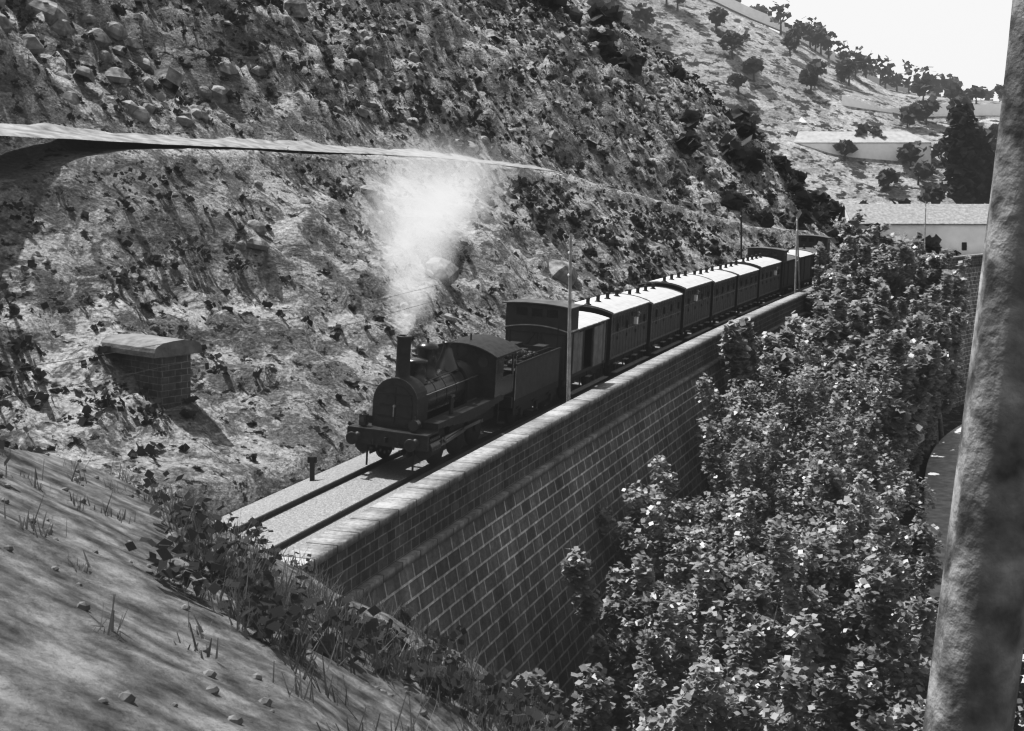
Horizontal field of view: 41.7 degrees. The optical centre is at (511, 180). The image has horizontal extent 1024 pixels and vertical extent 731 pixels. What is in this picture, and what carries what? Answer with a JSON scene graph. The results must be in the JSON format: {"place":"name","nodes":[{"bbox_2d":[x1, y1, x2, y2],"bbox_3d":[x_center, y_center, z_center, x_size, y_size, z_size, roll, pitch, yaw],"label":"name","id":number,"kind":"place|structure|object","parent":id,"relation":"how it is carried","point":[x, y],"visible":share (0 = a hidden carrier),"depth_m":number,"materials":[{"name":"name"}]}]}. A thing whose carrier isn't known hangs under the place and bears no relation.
{"place":"outdoors","nodes":[
{"label":"outdoors","id":0,"kind":"place"},
{"bbox_2d":[0,447,549,730],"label":"foreground slope","id":1,"kind":"structure","parent":0,"point":[64,666],"depth_m":10.35,"materials":[{"name":"grey soil"}]},
{"bbox_2d":[0,445,427,724],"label":"stones","id":2,"kind":"object","parent":1,"relation":"on","point":[127,696],"visible":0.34,"depth_m":10.39,"materials":[{"name":"grey stone"}]},
{"bbox_2d":[0,440,583,730],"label":"bushes","id":3,"kind":"object","parent":1,"relation":"on","point":[269,626],"visible":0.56,"depth_m":15.21,"materials":[{"name":"black plant"}]},
{"bbox_2d":[281,557,311,574],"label":"parapet end pier","id":4,"kind":"structure","parent":1,"relation":"on","point":[286,558],"depth_m":30.98,"materials":[{"name":"stone"}]},
{"bbox_2d":[1,444,612,730],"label":"grass tufts","id":5,"kind":"object","parent":1,"relation":"on","point":[252,566],"visible":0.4,"depth_m":15.29,"materials":[{"name":"plant"}]},
{"bbox_2d":[0,122,744,223],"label":"hill path","id":6,"kind":"structure","parent":0,"point":[44,130],"depth_m":65.32,"materials":[{"name":"grey soil"}]},
{"bbox_2d":[0,0,960,519],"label":"hillside","id":7,"kind":"structure","parent":0,"point":[308,242],"depth_m":63.67,"materials":[{"name":"grey stone"}]},
{"bbox_2d":[101,333,201,408],"bbox_3d":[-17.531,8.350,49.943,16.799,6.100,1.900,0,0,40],"label":"stone hut","id":8,"kind":"object","parent":7,"relation":"on","point":[170,386],"visible":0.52,"depth_m":44.73,"materials":[{"name":"brick"}]},
{"bbox_2d":[0,0,787,323],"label":"shrubs","id":9,"kind":"object","parent":7,"relation":"on","point":[56,16],"visible":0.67,"depth_m":83.45,"materials":[{"name":"plant"}]},
{"bbox_2d":[0,0,954,495],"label":"scrub tufts","id":10,"kind":"object","parent":7,"relation":"on","point":[42,396],"visible":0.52,"depth_m":84.31,"materials":[{"name":"grey plant"}]},
{"bbox_2d":[0,0,960,484],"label":"scrub bushes","id":11,"kind":"object","parent":7,"relation":"on","point":[418,112],"visible":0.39,"depth_m":97.00,"materials":[{"name":"black plant"}]},
{"bbox_2d":[740,208,741,259],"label":"pole","id":12,"kind":"object","parent":7,"relation":"on","point":[741,236],"visible":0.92,"depth_m":114.51,"materials":[{"name":"grey"}]},
{"bbox_2d":[709,0,1000,116],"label":"terrace walls","id":13,"kind":"structure","parent":7,"relation":"on","point":[746,11],"depth_m":363.56,"materials":[{"name":"grey stone"}]},
{"bbox_2d":[793,131,930,163],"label":"long building","id":14,"kind":"structure","parent":7,"relation":"on","point":[875,147],"depth_m":295.65,"materials":[{"name":"paint"}]},
{"bbox_2d":[837,204,988,254],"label":"tiled building","id":15,"kind":"structure","parent":7,"relation":"on","point":[963,232],"depth_m":172.50,"materials":[{"name":"paint"}]},
{"bbox_2d":[215,274,836,555],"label":"track bed ground","id":16,"kind":"structure","parent":0,"point":[294,520],"depth_m":42.57,"materials":[{"name":"grey gravel"}]},
{"bbox_2d":[308,457,316,480],"bbox_3d":[-6.571,9.490,44.185,0.300,0.820,0.140,0,0,0],"label":"kilometre post","id":17,"kind":"object","parent":16,"relation":"on","point":[312,461],"visible":0.96,"depth_m":44.12,"materials":[{"name":"grey"}]},
{"bbox_2d":[0,205,988,399],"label":"telegraph wires","id":18,"kind":"object","parent":16,"relation":"on","point":[340,308],"visible":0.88,"depth_m":31.06,"materials":[{"name":"black metal"}]},
{"bbox_2d":[233,274,835,550],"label":"track rails","id":19,"kind":"object","parent":16,"relation":"on","point":[322,523],"visible":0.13,"depth_m":43.27,"materials":[{"name":"metal"}]},
{"bbox_2d":[346,333,521,470],"bbox_3d":[-2.647,7.416,48.205,3.017,4.440,9.544,3,1,19],"label":"locomotive","id":20,"kind":"object","parent":19,"relation":"on","point":[420,411],"visible":1,"depth_m":46.41,"materials":[{"name":"black metal"}]},
{"bbox_2d":[462,341,560,424],"bbox_3d":[-0.103,8.193,55.501,3.060,2.880,6.120,3,1,20],"label":"tender","id":21,"kind":"object","parent":19,"relation":"on","point":[536,376],"visible":0.48,"depth_m":54.64,"materials":[{"name":"paint"}]},
{"bbox_2d":[502,299,609,398],"bbox_3d":[2.100,7.469,61.468,3.380,4.330,7.082,3,1,20],"label":"train van","id":22,"kind":"object","parent":19,"relation":"on","point":[532,322],"visible":0.56,"depth_m":58.84,"materials":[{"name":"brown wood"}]},
{"bbox_2d":[575,289,649,375],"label":"carriage","id":23,"kind":"object","parent":19,"relation":"on","point":[627,314],"visible":0.49,"depth_m":67.27,"materials":[{"name":"wood"}]},
{"bbox_2d":[623,282,682,355],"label":"carriage","id":24,"kind":"object","parent":19,"relation":"on","point":[664,314],"visible":0.49,"depth_m":74.69,"materials":[{"name":"wood"}]},
{"bbox_2d":[637,270,712,340],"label":"carriage","id":25,"kind":"object","parent":19,"relation":"on","point":[694,289],"visible":0.5,"depth_m":81.19,"materials":[{"name":"wood"}]},
{"bbox_2d":[689,266,736,327],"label":"carriage","id":26,"kind":"object","parent":19,"relation":"on","point":[722,295],"visible":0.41,"depth_m":88.84,"materials":[{"name":"wood"}]},
{"bbox_2d":[710,260,758,318],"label":"carriage","id":27,"kind":"object","parent":19,"relation":"on","point":[746,285],"visible":0.41,"depth_m":95.64,"materials":[{"name":"wood"}]},
{"bbox_2d":[722,253,781,308],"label":"carriage","id":28,"kind":"object","parent":19,"relation":"on","point":[768,284],"visible":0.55,"depth_m":102.82,"materials":[{"name":"wood"}]},
{"bbox_2d":[747,247,797,297],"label":"van","id":29,"kind":"object","parent":19,"relation":"on","point":[787,273],"visible":0.4,"depth_m":108.42,"materials":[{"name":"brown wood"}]},
{"bbox_2d":[787,248,812,290],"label":"van","id":30,"kind":"object","parent":19,"relation":"on","point":[805,262],"visible":0.3,"depth_m":116.72,"materials":[{"name":"grey wood"}]},
{"bbox_2d":[789,235,831,284],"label":"portal","id":31,"kind":"object","parent":19,"relation":"on","point":[807,243],"visible":0.18,"depth_m":124.86,"materials":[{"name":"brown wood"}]},
{"bbox_2d":[566,235,572,401],"bbox_3d":[2.361,6.001,54.546,0.166,7.606,0.653,0,0,23],"label":"telegraph pole","id":32,"kind":"object","parent":16,"relation":"on","point":[568,393],"visible":0.94,"depth_m":54.42,"materials":[{"name":"grey wood"}]},
{"bbox_2d":[282,253,982,570],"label":"parapet coping","id":33,"kind":"object","parent":16,"relation":"on","point":[332,542],"visible":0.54,"depth_m":42.80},
{"bbox_2d":[924,201,925,257],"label":"telegraph pole","id":34,"kind":"object","parent":16,"relation":"on","point":[925,226],"visible":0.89,"depth_m":149.91,"materials":[{"name":"grey wood"}]},
{"bbox_2d":[510,209,1023,730],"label":"trees","id":35,"kind":"object","parent":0,"point":[732,687],"depth_m":49.83,"materials":[{"name":"plant"}]},
{"bbox_2d":[578,0,1000,203],"bbox_3d":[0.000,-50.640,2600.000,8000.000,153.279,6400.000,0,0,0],"label":"ground","id":36,"kind":"structure","parent":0,"point":[779,97],"depth_m":316.77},
{"bbox_2d":[799,117,827,130],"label":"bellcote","id":37,"kind":"object","parent":36,"relation":"on","point":[802,120],"visible":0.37,"depth_m":305.19,"materials":[{"name":"white wood"}]},
{"bbox_2d":[794,217,799,292],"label":"telegraph pole","id":38,"kind":"object","parent":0,"point":[797,250],"visible":0.88,"depth_m":107.11,"materials":[{"name":"wood"}]},
{"bbox_2d":[741,0,1011,100],"label":"sky","id":39,"kind":"structure","parent":0,"point":[967,40],"materials":[{"name":"white"}]},
{"bbox_2d":[881,404,963,596],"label":"valley ground","id":40,"kind":"structure","parent":0,"point":[952,419],"depth_m":102.91,"materials":[{"name":"grey soil"}]},
{"bbox_2d":[358,268,980,729],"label":"retaining wall","id":41,"kind":"structure","parent":40,"relation":"on","point":[492,582],"depth_m":46.64,"materials":[{"name":"grey brick"}]},
{"bbox_2d":[344,266,980,600],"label":"retaining wall ledge","id":42,"kind":"object","parent":41,"relation":"on","point":[381,577],"visible":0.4,"depth_m":44.32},
{"bbox_2d":[311,256,982,595],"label":"parapet face","id":43,"kind":"object","parent":42,"relation":"on","point":[361,561],"visible":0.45,"depth_m":44.22},
{"bbox_2d":[922,0,1023,730],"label":"tree trunk","id":44,"kind":"object","parent":40,"relation":"on","point":[976,664],"visible":1,"depth_m":10.34,"materials":[{"name":"grey plant"}]},
{"bbox_2d":[924,424,1023,726],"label":"road","id":45,"kind":"structure","parent":0,"point":[941,468],"depth_m":105.41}
]}

